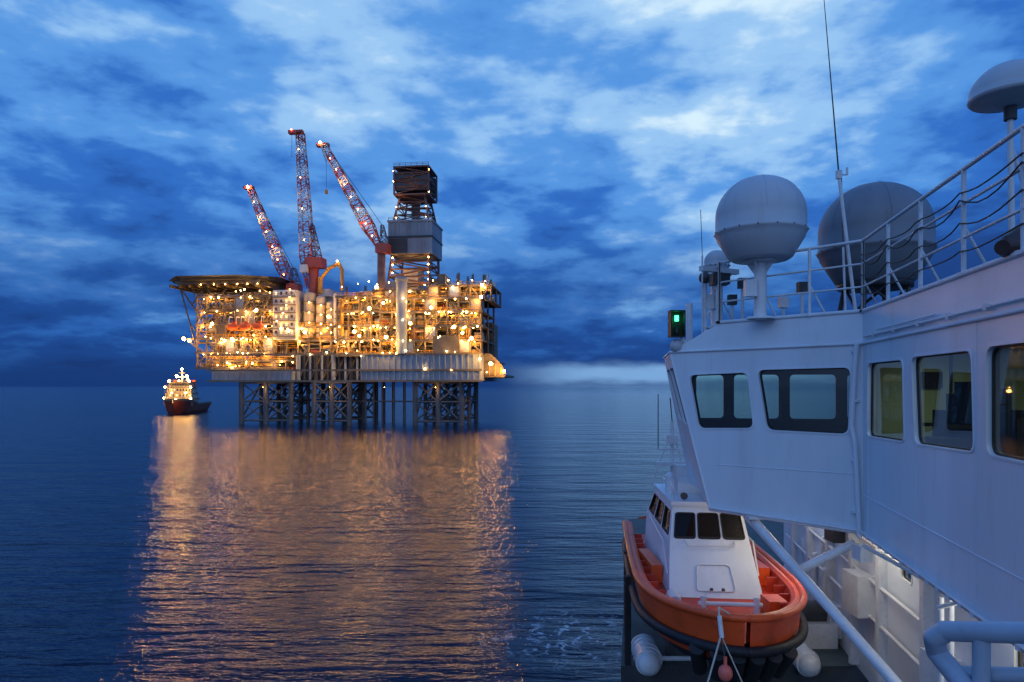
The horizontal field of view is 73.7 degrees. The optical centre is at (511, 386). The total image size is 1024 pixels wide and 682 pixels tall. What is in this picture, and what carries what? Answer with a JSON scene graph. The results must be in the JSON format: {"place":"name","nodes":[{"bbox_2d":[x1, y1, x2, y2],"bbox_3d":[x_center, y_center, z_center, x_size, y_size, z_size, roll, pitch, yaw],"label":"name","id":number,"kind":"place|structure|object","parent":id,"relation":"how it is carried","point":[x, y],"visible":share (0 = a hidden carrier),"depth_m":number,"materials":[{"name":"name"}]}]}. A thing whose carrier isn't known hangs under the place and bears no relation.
{"place":"outdoors","nodes":[
{"label":"outdoors","id":0,"kind":"place"},
{"bbox_2d":[0,386,1023,681],"bbox_3d":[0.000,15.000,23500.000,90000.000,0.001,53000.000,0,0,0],"label":"sea","id":1,"kind":"structure","parent":0,"point":[144,536],"depth_m":69.53,"materials":[{"name":"liquid"}]},
{"bbox_2d":[163,368,211,413],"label":"supply vessel","id":2,"kind":"object","parent":1,"relation":"on","point":[181,397],"visible":1,"depth_m":372.84,"materials":[{"name":"metal"}]},
{"bbox_2d":[169,129,513,425],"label":"offshore platform","id":3,"kind":"structure","parent":1,"relation":"in","point":[316,333],"depth_m":271.09,"materials":[{"name":"metal"}]},
{"bbox_2d":[621,248,1023,681],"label":"ship","id":4,"kind":"object","parent":1,"relation":"on","point":[865,506],"visible":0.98,"depth_m":11.21,"materials":[{"name":"white paint"}]},
{"bbox_2d":[631,634,662,675],"bbox_3d":[3.253,6.517,16.425,0.707,0.675,1.409,0,0,0],"label":"life raft canister","id":5,"kind":"object","parent":4,"relation":"on","point":[645,651],"visible":0.94,"depth_m":16.02,"materials":[{"name":"white plastic"}]},
{"bbox_2d":[624,551,690,665],"bbox_3d":[4.740,5.600,17.901,4.128,2.200,3.561,0,0,0],"label":"davit","id":6,"kind":"object","parent":4,"relation":"on","point":[669,652],"visible":0.25,"depth_m":16.12,"materials":[{"name":"black metal"}]},
{"bbox_2d":[668,310,686,351],"bbox_3d":[3.421,-1.109,13.928,0.436,0.858,0.316,0,0,0],"label":"navigation light","id":7,"kind":"object","parent":4,"relation":"on","point":[676,323],"visible":0.94,"depth_m":13.88,"materials":[{"name":"black metal"}]},
{"bbox_2d":[700,210,702,333],"bbox_3d":[3.947,-2.297,14.204,0.058,2.754,0.034,0,0,17],"label":"whip antenna","id":8,"kind":"object","parent":4,"relation":"on","point":[701,286],"visible":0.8,"depth_m":14.20,"materials":[{"name":"white metal"}]},
{"bbox_2d":[622,394,808,681],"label":"rescue boat","id":9,"kind":"object","parent":4,"relation":"on","point":[724,595],"visible":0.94,"depth_m":14.60,"materials":[{"name":"orange plastic"}]},
{"bbox_2d":[704,250,731,328],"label":"satellite dome","id":10,"kind":"structure","parent":4,"relation":"on","point":[713,257],"depth_m":14.27,"materials":[{"name":"metal"}]},
{"bbox_2d":[686,265,807,341],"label":"roof fittings","id":11,"kind":"object","parent":4,"relation":"on","point":[725,274],"visible":0.69,"depth_m":13.78,"materials":[{"name":"white metal"}]},
{"bbox_2d":[713,174,809,319],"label":"satellite dome","id":12,"kind":"structure","parent":4,"relation":"on","point":[761,227],"depth_m":11.87,"materials":[{"name":"plastic"}]},
{"bbox_2d":[793,642,820,676],"bbox_3d":[6.882,6.441,16.138,0.647,0.614,1.378,0,0,0],"label":"buoy fender","id":13,"kind":"object","parent":4,"relation":"on","point":[806,662],"visible":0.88,"depth_m":15.63,"materials":[{"name":"white plastic"}]},
{"bbox_2d":[795,600,840,648],"bbox_3d":[7.763,5.990,17.305,1.750,1.220,1.491,0,0,0],"label":"box","id":14,"kind":"object","parent":4,"relation":"on","point":[824,631],"visible":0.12,"depth_m":17.15,"materials":[{"name":"white metal"}]},
{"bbox_2d":[824,0,856,309],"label":"whip antenna","id":15,"kind":"object","parent":4,"relation":"on","point":[838,174],"visible":0.85,"depth_m":11.59,"materials":[{"name":"white metal"}]},
{"bbox_2d":[841,179,846,309],"bbox_3d":[5.736,-2.476,11.800,0.102,2.513,0.040,0,0,0],"label":"whip antenna","id":16,"kind":"object","parent":4,"relation":"on","point":[844,279],"visible":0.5,"depth_m":11.79,"materials":[{"name":"white metal"}]},
{"bbox_2d":[703,123,1023,332],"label":"roof railing","id":17,"kind":"object","parent":4,"relation":"on","point":[964,201],"visible":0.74,"depth_m":8.68,"materials":[{"name":"white metal"}]},
{"bbox_2d":[816,181,936,310],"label":"satellite dome","id":18,"kind":"structure","parent":4,"relation":"on","point":[871,207],"depth_m":12.69,"materials":[{"name":"plastic"}]},
{"bbox_2d":[922,382,972,447],"bbox_3d":[5.887,0.645,9.200,0.554,1.410,0.600,0,0,0],"label":"helm chair","id":19,"kind":"object","parent":4,"relation":"on","point":[957,425],"visible":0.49,"depth_m":9.13,"materials":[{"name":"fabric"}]},
{"bbox_2d":[923,621,1023,681],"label":"handrail","id":20,"kind":"object","parent":4,"relation":"attached to","point":[939,636],"visible":1,"depth_m":1.72,"materials":[{"name":"white metal"}]},
{"bbox_2d":[967,59,1023,229],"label":"satellite dome","id":21,"kind":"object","parent":4,"relation":"on","point":[998,88],"visible":0.98,"depth_m":7.14,"materials":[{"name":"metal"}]},
{"bbox_2d":[994,226,1019,257],"bbox_3d":[5.076,-1.392,6.701,0.924,0.420,0.412,0,0,-8],"label":"floodlight","id":22,"kind":"object","parent":4,"relation":"on","point":[1007,244],"visible":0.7,"depth_m":6.49,"materials":[{"name":"black metal"}]},
{"bbox_2d":[0,0,1023,385],"label":"sky","id":23,"kind":"structure","parent":0,"point":[576,150],"materials":[{"name":"blue"}]}
]}

